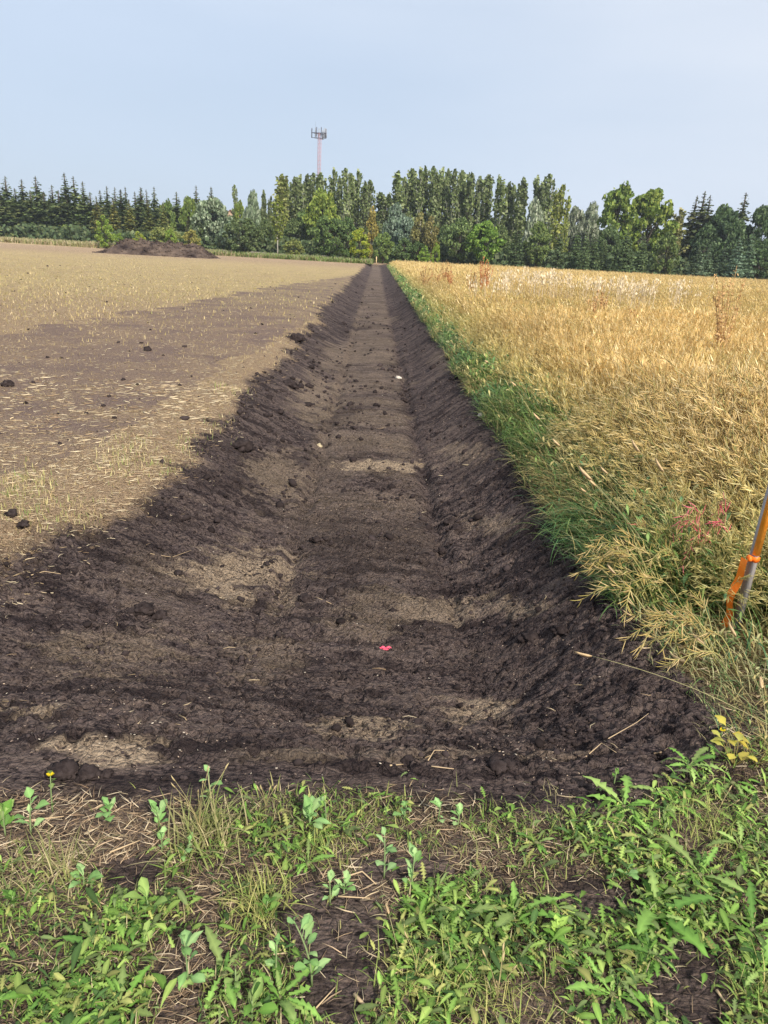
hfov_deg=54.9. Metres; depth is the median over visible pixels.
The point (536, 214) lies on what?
silver willow
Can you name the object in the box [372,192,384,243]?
poplar tree
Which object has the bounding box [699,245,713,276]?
blue spruce
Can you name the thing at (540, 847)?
rosette weed
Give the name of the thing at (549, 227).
wood
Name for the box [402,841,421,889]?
seedling
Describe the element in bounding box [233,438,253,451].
soil clod
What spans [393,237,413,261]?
round bush
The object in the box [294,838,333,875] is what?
rosette weed
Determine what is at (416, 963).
grass tuft
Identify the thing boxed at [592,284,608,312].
dock plant
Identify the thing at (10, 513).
soil clod
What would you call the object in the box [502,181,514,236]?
poplar tree
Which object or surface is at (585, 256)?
young spruce
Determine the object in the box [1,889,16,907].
seedling
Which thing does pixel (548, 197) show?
poplar tree
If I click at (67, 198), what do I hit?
spruce tree
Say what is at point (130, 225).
spruce tree
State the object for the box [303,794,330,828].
seedling
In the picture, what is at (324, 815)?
seedling
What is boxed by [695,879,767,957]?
rosette weed
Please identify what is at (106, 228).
bright bush
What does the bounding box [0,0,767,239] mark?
sky
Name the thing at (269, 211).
poplar tree
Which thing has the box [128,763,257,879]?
grass tuft
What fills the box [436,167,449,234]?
poplar tree
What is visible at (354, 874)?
dead stalk
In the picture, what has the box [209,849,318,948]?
grass tuft
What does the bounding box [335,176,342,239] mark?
poplar tree
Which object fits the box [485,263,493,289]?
dock plant
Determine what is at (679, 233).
poplar tree
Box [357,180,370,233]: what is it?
poplar tree
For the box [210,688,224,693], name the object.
soil clod
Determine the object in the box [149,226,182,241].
round bush
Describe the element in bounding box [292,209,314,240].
broadleaf tree
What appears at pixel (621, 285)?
oat clump
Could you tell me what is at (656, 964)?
rosette weed
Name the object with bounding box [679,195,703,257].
spruce tree
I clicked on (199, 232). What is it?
broadleaf tree
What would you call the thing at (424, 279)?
dock plant
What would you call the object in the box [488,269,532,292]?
oat clump
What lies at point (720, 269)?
blue spruce
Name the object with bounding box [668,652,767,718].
foxtail grass
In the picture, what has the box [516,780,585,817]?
grass tuft
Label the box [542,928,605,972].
rosette weed
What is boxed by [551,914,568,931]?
seedling
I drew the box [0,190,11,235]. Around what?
spruce tree
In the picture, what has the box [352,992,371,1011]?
dead stalk
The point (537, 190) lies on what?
poplar tree
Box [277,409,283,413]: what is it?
soil clod
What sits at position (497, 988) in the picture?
grass tuft
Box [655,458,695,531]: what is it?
foxtail grass
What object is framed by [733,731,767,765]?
yellowing plant
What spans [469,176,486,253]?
poplar tree
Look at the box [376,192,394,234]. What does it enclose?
poplar tree
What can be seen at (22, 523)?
soil clod
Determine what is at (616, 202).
broadleaf tree
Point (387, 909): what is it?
foxtail grass
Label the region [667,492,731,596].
weed plant
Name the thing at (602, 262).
young spruce
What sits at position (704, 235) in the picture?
broadleaf tree
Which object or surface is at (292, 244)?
round bush
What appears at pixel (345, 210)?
poplar tree
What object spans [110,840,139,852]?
dead stalk
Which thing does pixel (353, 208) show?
poplar tree
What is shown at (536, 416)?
foxtail grass
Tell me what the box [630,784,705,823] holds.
rosette weed
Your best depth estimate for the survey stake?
3.38 m
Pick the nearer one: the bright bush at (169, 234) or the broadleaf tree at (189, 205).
the bright bush at (169, 234)
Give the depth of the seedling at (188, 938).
1.68 m
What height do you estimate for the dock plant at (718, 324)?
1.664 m
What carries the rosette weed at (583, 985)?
on the ground at (374, 594)
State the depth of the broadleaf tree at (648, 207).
124.06 m
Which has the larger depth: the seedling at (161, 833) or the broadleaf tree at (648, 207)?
the broadleaf tree at (648, 207)
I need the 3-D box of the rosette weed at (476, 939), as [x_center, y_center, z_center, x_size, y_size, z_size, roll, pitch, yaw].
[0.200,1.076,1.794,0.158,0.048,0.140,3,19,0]
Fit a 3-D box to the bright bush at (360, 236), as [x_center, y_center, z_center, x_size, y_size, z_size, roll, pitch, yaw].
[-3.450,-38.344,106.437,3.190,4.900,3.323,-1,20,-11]
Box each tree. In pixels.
[0,176,19,223]
[0,188,30,237]
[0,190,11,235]
[15,179,32,221]
[17,190,43,237]
[25,177,48,222]
[32,191,54,237]
[35,191,77,236]
[45,185,57,224]
[55,174,79,224]
[70,176,82,224]
[72,181,91,226]
[78,192,95,229]
[89,197,103,241]
[97,190,102,222]
[99,186,112,224]
[109,199,121,232]
[110,187,118,219]
[116,189,127,230]
[119,188,133,221]
[122,199,137,231]
[126,191,143,230]
[137,187,145,231]
[138,191,155,230]
[141,200,155,235]
[150,188,160,226]
[155,203,168,227]
[159,198,176,230]
[170,192,189,231]
[178,195,195,231]
[188,210,207,246]
[191,187,199,206]
[231,184,237,216]
[233,199,244,219]
[256,218,276,249]
[260,190,266,221]
[266,196,273,236]
[269,195,287,253]
[270,174,291,235]
[281,218,306,241]
[285,183,293,235]
[288,174,308,237]
[288,176,296,218]
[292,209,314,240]
[302,173,312,224]
[302,188,340,239]
[309,173,315,237]
[314,172,326,213]
[327,167,341,237]
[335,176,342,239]
[337,216,357,257]
[338,168,351,238]
[348,173,356,239]
[353,169,362,241]
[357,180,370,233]
[361,179,375,241]
[366,206,378,258]
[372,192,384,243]
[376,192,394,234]
[385,170,405,233]
[401,177,411,216]
[405,168,417,216]
[407,166,428,224]
[409,212,425,258]
[420,165,430,238]
[422,216,439,260]
[424,166,436,220]
[426,172,440,241]
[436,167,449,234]
[436,224,449,258]
[442,168,452,217]
[442,216,473,263]
[444,168,460,224]
[452,169,466,262]
[460,172,469,238]
[462,172,476,237]
[465,220,506,264]
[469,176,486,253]
[479,174,493,245]
[487,225,510,261]
[489,174,510,236]
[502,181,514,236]
[508,185,516,247]
[509,177,528,248]
[522,221,553,265]
[523,175,543,232]
[539,179,545,202]
[540,173,555,248]
[549,184,569,252]
[560,196,571,251]
[594,224,623,267]
[596,180,638,247]
[619,187,679,253]
[665,207,689,256]
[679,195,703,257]
[680,191,715,258]
[688,195,713,258]
[689,224,721,268]
[701,203,732,261]
[707,209,747,263]
[727,193,752,260]
[740,204,767,258]
[741,241,767,279]
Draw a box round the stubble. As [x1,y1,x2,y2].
[0,248,360,590]
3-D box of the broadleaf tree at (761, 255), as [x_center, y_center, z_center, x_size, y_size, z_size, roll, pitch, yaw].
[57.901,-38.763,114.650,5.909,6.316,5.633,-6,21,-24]
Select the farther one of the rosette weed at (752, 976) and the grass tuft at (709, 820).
the grass tuft at (709, 820)
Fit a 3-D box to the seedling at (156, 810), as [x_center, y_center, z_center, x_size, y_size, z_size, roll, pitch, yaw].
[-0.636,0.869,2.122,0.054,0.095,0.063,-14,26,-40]
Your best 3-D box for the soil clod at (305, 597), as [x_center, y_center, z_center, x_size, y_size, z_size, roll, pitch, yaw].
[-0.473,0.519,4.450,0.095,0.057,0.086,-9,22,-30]
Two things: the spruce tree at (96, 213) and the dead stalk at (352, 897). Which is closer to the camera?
the dead stalk at (352, 897)
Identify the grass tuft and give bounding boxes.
[0,822,94,934]
[19,825,117,902]
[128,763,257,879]
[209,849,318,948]
[239,784,293,827]
[264,807,385,887]
[354,927,491,1023]
[387,774,573,925]
[429,943,564,1023]
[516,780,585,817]
[663,783,759,851]
[714,938,767,1021]
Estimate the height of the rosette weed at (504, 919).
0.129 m
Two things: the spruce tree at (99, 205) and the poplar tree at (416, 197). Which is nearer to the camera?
the poplar tree at (416, 197)
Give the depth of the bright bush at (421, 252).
107.16 m
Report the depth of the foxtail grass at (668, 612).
3.26 m
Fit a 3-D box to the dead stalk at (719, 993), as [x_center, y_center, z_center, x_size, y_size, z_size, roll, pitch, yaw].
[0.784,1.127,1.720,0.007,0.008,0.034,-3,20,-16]
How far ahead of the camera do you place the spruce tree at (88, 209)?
148.32 m
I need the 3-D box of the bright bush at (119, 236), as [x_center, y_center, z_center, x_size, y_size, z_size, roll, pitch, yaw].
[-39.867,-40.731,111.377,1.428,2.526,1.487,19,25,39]
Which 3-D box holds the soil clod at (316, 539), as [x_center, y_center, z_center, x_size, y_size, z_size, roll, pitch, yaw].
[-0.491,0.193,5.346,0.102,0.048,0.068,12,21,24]
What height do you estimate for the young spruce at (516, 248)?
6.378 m
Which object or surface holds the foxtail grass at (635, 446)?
on the ground at (374, 594)
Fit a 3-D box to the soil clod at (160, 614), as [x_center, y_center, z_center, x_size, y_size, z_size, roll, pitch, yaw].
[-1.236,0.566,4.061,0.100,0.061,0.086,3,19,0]
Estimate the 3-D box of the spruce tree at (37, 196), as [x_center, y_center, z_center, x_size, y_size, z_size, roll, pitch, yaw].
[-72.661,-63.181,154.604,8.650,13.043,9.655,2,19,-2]
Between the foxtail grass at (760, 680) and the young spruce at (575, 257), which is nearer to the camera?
the foxtail grass at (760, 680)
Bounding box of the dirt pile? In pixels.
[93,238,220,258]
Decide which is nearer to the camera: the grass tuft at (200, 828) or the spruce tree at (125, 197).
the grass tuft at (200, 828)
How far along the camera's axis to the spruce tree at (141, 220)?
147.31 m
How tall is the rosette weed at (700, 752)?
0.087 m
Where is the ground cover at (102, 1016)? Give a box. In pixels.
[0,735,767,1023]
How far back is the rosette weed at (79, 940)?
1.74 m
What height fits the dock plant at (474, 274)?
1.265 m
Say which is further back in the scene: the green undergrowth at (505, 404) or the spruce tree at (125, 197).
the spruce tree at (125, 197)
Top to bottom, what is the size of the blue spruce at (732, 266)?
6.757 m
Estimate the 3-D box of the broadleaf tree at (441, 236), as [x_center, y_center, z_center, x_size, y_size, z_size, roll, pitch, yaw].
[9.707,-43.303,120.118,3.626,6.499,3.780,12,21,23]
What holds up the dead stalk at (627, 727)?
on the ground at (374, 594)
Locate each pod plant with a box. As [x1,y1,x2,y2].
[569,523,689,625]
[615,587,737,676]
[626,519,667,542]
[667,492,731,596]
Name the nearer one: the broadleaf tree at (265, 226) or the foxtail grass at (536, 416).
the foxtail grass at (536, 416)
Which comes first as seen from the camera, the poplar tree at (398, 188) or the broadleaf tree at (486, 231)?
the broadleaf tree at (486, 231)
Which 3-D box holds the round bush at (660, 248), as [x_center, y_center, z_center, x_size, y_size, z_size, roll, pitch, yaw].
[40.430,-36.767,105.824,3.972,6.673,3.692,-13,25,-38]
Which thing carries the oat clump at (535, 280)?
on the ground at (374, 594)
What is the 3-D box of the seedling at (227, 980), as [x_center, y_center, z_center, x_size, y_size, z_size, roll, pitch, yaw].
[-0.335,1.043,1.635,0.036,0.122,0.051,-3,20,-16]
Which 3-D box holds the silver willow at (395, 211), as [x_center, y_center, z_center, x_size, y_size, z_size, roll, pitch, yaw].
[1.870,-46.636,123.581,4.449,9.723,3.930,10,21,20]
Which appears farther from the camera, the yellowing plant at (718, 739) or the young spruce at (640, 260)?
the young spruce at (640, 260)
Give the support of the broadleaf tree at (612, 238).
on the ground at (374, 594)
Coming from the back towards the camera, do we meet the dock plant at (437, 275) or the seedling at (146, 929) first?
the dock plant at (437, 275)
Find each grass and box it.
[0,236,373,263]
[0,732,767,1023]
[385,901,403,975]
[511,381,552,433]
[517,494,626,562]
[533,413,582,474]
[552,438,598,491]
[574,651,766,723]
[578,465,662,571]
[581,488,614,517]
[590,480,630,526]
[600,466,654,528]
[607,565,661,635]
[623,610,687,663]
[631,439,678,520]
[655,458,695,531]
[665,610,730,677]
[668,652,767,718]
[678,648,741,701]
[691,632,758,709]
[728,621,763,703]
[758,675,767,748]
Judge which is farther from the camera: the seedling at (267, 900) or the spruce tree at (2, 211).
the spruce tree at (2, 211)
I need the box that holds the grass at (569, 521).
[517,494,626,562]
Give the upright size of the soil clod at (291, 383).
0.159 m
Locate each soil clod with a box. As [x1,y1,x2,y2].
[0,380,14,386]
[3,508,17,517]
[16,519,29,527]
[44,757,79,780]
[74,763,101,782]
[99,768,113,777]
[126,601,153,615]
[150,609,167,619]
[173,569,183,575]
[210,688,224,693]
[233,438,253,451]
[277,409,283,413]
[283,379,297,388]
[286,333,304,341]
[298,593,311,602]
[309,536,322,542]
[400,754,417,767]
[437,547,446,554]
[443,517,454,525]
[449,524,463,531]
[486,755,506,775]
[501,758,516,770]
[516,629,537,644]
[550,623,567,635]
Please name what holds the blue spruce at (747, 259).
on the ground at (374, 594)
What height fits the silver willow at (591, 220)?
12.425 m
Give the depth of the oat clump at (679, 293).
20.92 m
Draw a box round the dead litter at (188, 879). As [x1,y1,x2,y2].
[0,724,767,1023]
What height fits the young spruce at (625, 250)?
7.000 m
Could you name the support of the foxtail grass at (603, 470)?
on the ground at (374, 594)
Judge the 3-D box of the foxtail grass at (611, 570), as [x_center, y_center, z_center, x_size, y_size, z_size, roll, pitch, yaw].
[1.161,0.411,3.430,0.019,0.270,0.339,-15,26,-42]
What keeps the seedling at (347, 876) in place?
on the ground at (374, 594)
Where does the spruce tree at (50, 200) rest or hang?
on the ground at (374, 594)
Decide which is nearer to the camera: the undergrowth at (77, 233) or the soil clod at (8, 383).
the soil clod at (8, 383)
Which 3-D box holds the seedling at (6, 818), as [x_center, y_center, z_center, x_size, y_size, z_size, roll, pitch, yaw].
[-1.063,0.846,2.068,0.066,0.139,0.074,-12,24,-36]
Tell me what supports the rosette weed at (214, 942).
on the ground at (374, 594)
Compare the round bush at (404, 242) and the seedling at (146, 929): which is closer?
the seedling at (146, 929)
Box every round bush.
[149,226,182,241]
[182,229,201,245]
[222,217,264,252]
[282,239,304,254]
[306,215,349,257]
[372,232,393,263]
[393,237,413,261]
[408,241,429,262]
[651,231,679,274]
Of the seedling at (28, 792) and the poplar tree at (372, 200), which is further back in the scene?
the poplar tree at (372, 200)
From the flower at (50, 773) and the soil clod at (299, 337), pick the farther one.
the soil clod at (299, 337)
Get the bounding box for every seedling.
[0,798,15,836]
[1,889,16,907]
[14,787,48,833]
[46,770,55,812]
[68,863,103,888]
[95,796,115,821]
[123,877,166,909]
[132,919,153,950]
[148,799,167,826]
[157,826,169,851]
[178,930,204,987]
[181,832,192,861]
[199,765,222,807]
[224,962,241,998]
[243,977,277,1020]
[258,892,282,916]
[265,932,279,967]
[287,913,330,986]
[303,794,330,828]
[321,795,328,825]
[322,869,339,904]
[335,870,355,894]
[375,827,396,878]
[393,800,410,821]
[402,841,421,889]
[430,797,444,822]
[451,803,462,824]
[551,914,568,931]
[612,767,620,783]
[617,864,638,880]
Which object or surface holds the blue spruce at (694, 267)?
on the ground at (374, 594)
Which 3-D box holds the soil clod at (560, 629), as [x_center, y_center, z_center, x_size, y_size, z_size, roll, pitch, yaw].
[0.887,0.594,3.751,0.098,0.063,0.094,3,19,0]
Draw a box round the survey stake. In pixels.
[722,485,767,629]
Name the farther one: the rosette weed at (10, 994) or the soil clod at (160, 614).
the soil clod at (160, 614)
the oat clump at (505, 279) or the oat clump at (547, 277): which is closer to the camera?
the oat clump at (505, 279)
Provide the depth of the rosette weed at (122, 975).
1.64 m
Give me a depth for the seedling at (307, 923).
1.67 m
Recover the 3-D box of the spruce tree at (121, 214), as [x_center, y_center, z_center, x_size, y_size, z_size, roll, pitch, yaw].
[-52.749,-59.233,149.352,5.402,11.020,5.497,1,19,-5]
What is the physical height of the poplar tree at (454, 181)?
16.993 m
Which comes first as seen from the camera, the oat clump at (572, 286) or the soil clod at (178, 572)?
the soil clod at (178, 572)
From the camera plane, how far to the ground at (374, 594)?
3.82 m
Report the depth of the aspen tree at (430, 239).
113.33 m
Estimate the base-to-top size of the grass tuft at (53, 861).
0.148 m
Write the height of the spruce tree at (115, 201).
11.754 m
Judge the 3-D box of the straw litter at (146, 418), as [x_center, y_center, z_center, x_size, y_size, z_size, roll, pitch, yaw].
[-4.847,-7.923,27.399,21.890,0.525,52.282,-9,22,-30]
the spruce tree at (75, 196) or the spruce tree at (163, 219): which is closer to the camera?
the spruce tree at (163, 219)
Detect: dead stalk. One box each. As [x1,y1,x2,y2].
[12,816,63,822]
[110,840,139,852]
[316,986,335,1008]
[328,871,375,883]
[338,895,369,898]
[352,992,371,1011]
[608,713,648,738]
[715,989,726,1004]
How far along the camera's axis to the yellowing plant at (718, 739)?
2.49 m
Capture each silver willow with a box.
[190,197,232,248]
[217,218,252,246]
[242,190,260,231]
[381,202,405,241]
[393,216,413,249]
[520,196,543,246]
[559,205,586,252]
[582,200,599,251]
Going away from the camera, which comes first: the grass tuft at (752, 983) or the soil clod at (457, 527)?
the grass tuft at (752, 983)
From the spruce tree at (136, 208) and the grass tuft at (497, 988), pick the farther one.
the spruce tree at (136, 208)
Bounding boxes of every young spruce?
[503,229,524,267]
[549,231,564,269]
[563,228,581,269]
[576,231,590,270]
[583,234,599,270]
[595,240,609,271]
[609,229,637,272]
[631,235,648,273]
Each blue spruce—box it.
[684,247,705,276]
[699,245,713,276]
[710,244,728,277]
[723,236,745,278]
[737,227,756,279]
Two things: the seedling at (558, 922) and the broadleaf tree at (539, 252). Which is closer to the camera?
the seedling at (558, 922)
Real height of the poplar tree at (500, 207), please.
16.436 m
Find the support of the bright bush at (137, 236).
on the ground at (374, 594)
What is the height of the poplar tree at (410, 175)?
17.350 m
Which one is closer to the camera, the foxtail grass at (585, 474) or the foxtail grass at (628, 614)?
the foxtail grass at (628, 614)
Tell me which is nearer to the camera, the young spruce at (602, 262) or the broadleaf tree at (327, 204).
the young spruce at (602, 262)
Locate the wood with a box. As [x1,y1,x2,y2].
[34,201,766,261]
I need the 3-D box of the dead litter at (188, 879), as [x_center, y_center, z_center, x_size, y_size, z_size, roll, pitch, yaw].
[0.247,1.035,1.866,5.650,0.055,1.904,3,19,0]
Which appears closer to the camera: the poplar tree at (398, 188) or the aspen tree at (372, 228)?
the aspen tree at (372, 228)
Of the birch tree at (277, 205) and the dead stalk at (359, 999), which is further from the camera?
the birch tree at (277, 205)
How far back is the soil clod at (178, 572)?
4.49 m
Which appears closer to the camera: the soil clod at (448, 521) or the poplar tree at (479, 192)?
the soil clod at (448, 521)
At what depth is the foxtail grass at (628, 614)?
3.31 m
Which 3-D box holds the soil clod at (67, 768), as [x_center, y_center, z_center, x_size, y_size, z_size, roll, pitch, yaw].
[-1.010,0.812,2.331,0.109,0.067,0.093,3,19,0]
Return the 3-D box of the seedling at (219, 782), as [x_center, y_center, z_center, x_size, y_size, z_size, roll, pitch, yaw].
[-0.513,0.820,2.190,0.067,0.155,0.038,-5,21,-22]
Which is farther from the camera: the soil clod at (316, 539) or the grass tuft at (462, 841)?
the soil clod at (316, 539)
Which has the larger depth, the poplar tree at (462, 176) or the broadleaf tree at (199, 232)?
the poplar tree at (462, 176)
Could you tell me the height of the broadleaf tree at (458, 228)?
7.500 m
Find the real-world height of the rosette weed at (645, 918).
0.168 m
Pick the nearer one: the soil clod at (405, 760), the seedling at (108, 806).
the seedling at (108, 806)
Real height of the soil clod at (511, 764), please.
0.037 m
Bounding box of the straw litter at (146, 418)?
[0,262,767,807]
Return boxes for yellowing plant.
[710,715,767,765]
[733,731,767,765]
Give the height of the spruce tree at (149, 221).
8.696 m
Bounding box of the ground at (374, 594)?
[0,242,767,1023]
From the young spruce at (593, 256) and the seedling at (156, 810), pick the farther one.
the young spruce at (593, 256)
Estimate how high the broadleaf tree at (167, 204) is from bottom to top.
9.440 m
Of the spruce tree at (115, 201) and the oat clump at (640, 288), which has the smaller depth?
the oat clump at (640, 288)
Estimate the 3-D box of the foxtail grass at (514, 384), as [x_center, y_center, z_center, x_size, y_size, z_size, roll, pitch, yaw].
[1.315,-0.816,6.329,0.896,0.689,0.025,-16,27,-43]
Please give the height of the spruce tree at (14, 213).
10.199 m
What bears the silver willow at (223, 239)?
on the ground at (374, 594)
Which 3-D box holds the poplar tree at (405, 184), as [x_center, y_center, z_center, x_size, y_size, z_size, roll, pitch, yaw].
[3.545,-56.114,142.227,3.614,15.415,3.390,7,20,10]
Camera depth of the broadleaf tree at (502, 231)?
119.32 m
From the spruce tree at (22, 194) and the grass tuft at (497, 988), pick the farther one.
the spruce tree at (22, 194)
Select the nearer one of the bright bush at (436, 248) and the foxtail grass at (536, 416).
the foxtail grass at (536, 416)
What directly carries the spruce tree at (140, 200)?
on the ground at (374, 594)
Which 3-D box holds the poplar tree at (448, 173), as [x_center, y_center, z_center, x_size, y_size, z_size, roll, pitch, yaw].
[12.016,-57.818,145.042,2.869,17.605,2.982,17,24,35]
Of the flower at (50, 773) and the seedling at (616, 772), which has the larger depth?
the seedling at (616, 772)
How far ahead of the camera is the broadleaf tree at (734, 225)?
119.41 m
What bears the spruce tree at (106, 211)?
on the ground at (374, 594)
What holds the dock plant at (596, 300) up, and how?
on the ground at (374, 594)
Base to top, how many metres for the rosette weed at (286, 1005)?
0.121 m
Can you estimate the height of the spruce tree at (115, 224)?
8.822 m
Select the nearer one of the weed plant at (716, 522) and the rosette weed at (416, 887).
the rosette weed at (416, 887)
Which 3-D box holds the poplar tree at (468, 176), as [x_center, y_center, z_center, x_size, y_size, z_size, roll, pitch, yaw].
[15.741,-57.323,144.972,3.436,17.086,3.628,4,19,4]
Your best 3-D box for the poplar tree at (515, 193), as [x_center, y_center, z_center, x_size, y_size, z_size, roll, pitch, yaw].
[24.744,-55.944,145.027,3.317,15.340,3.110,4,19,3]
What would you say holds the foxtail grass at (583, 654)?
on the ground at (374, 594)
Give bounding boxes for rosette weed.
[0,964,90,1022]
[60,921,130,981]
[70,963,154,1023]
[99,892,158,941]
[178,925,244,1010]
[244,955,322,1023]
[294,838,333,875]
[397,878,468,947]
[427,982,478,1022]
[438,932,497,977]
[470,881,573,940]
[517,830,554,853]
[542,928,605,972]
[565,959,663,1022]
[582,775,656,827]
[616,928,683,983]
[628,865,719,972]
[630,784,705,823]
[658,833,745,897]
[661,747,725,783]
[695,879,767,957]
[705,820,756,870]
[718,771,758,800]
[730,934,767,997]
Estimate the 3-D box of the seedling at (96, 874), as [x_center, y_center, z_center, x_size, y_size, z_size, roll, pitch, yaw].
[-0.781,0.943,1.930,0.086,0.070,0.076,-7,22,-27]
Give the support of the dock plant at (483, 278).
on the ground at (374, 594)
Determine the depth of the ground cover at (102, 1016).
1.84 m
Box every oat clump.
[466,274,520,303]
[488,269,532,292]
[498,266,569,300]
[532,269,573,301]
[564,272,586,300]
[582,274,627,305]
[584,275,649,307]
[611,275,681,313]
[652,279,717,306]
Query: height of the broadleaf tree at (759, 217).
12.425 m
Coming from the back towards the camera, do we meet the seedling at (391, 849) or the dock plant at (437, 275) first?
the dock plant at (437, 275)
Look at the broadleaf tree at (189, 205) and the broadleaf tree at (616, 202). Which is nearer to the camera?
the broadleaf tree at (616, 202)
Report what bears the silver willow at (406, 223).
on the ground at (374, 594)
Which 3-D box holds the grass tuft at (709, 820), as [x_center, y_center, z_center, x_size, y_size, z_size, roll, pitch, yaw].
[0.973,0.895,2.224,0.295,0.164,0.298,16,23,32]
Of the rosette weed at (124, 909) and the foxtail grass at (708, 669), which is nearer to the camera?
the rosette weed at (124, 909)
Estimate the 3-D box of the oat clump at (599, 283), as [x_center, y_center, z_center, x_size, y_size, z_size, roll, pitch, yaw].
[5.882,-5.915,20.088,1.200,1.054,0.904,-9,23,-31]
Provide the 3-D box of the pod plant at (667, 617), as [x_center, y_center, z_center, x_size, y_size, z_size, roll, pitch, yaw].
[1.224,0.486,3.220,0.605,0.268,0.546,-4,21,-20]
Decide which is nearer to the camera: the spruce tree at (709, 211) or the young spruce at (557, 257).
the young spruce at (557, 257)
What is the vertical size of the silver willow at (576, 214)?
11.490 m
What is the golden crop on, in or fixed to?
on the ground at (374, 594)
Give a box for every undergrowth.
[0,223,767,279]
[387,264,767,752]
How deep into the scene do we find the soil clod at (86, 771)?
2.31 m
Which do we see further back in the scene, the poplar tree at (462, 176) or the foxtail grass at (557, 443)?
the poplar tree at (462, 176)
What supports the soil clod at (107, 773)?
on the ground at (374, 594)
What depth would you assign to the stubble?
16.69 m
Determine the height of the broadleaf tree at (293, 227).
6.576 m
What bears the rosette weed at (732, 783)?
on the ground at (374, 594)
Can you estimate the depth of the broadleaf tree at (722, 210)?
123.27 m
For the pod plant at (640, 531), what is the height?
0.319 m
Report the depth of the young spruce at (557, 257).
106.27 m
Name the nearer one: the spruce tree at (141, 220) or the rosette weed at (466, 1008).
the rosette weed at (466, 1008)
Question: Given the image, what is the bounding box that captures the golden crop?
[389,259,767,626]
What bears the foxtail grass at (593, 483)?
on the ground at (374, 594)
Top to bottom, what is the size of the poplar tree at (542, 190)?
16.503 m
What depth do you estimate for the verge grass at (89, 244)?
109.29 m
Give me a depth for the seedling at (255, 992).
1.60 m
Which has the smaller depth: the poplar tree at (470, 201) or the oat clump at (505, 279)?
the oat clump at (505, 279)
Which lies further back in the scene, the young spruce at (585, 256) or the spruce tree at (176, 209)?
the spruce tree at (176, 209)
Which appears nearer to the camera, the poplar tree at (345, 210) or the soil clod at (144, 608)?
the soil clod at (144, 608)
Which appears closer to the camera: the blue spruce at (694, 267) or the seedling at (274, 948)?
the seedling at (274, 948)
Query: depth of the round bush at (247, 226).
109.75 m
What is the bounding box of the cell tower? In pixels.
[311,127,326,175]
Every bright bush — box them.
[94,215,115,247]
[114,233,123,243]
[132,231,146,240]
[164,228,177,242]
[349,228,371,258]
[417,246,430,261]
[431,242,439,262]
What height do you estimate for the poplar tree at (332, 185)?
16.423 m
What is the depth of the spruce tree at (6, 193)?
152.73 m
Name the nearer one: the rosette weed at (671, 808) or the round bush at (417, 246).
the rosette weed at (671, 808)
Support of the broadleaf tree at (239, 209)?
on the ground at (374, 594)
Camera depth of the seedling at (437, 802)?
2.20 m
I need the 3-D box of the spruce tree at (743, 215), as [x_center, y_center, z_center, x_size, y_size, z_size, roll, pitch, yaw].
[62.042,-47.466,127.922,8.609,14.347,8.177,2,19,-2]
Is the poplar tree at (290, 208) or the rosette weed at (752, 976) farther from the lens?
the poplar tree at (290, 208)
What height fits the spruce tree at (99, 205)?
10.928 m
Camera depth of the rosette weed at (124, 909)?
1.84 m
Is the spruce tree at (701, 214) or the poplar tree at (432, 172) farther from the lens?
the poplar tree at (432, 172)
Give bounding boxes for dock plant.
[420,266,433,285]
[431,264,443,281]
[441,260,449,281]
[445,266,452,285]
[466,270,477,291]
[479,256,488,290]
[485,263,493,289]
[587,289,598,313]
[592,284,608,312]
[713,267,745,351]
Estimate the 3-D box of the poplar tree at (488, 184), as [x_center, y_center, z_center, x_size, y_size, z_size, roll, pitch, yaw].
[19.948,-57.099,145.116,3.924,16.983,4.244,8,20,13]
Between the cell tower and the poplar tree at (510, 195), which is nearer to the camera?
the poplar tree at (510, 195)
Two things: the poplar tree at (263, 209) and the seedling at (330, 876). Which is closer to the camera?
the seedling at (330, 876)
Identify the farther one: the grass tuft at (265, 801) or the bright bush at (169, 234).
the bright bush at (169, 234)
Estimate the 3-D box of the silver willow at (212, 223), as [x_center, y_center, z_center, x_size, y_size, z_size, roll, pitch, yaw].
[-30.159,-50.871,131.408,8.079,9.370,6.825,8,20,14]
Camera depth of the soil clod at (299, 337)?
14.30 m
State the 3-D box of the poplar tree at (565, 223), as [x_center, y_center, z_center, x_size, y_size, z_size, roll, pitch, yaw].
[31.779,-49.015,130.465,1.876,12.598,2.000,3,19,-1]
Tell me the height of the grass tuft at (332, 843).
0.086 m
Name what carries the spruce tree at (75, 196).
on the ground at (374, 594)
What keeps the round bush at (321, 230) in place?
on the ground at (374, 594)
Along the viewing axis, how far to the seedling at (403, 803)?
2.20 m
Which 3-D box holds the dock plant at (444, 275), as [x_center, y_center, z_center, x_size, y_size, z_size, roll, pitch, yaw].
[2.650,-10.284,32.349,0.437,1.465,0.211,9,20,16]
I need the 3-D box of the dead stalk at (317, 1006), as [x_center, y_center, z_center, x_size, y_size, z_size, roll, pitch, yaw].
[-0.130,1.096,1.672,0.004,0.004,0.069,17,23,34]
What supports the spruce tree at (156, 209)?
on the ground at (374, 594)
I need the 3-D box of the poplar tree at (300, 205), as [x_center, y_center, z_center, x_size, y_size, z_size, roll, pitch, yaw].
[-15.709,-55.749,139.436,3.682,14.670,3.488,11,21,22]
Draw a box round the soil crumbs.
[0,265,767,802]
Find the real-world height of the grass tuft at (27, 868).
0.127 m
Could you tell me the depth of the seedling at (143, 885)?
1.84 m
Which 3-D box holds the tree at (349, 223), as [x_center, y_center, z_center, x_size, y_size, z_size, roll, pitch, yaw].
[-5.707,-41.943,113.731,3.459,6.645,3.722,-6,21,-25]
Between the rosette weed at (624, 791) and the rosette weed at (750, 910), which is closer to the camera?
the rosette weed at (750, 910)
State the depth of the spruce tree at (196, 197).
145.92 m
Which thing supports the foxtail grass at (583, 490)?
on the ground at (374, 594)

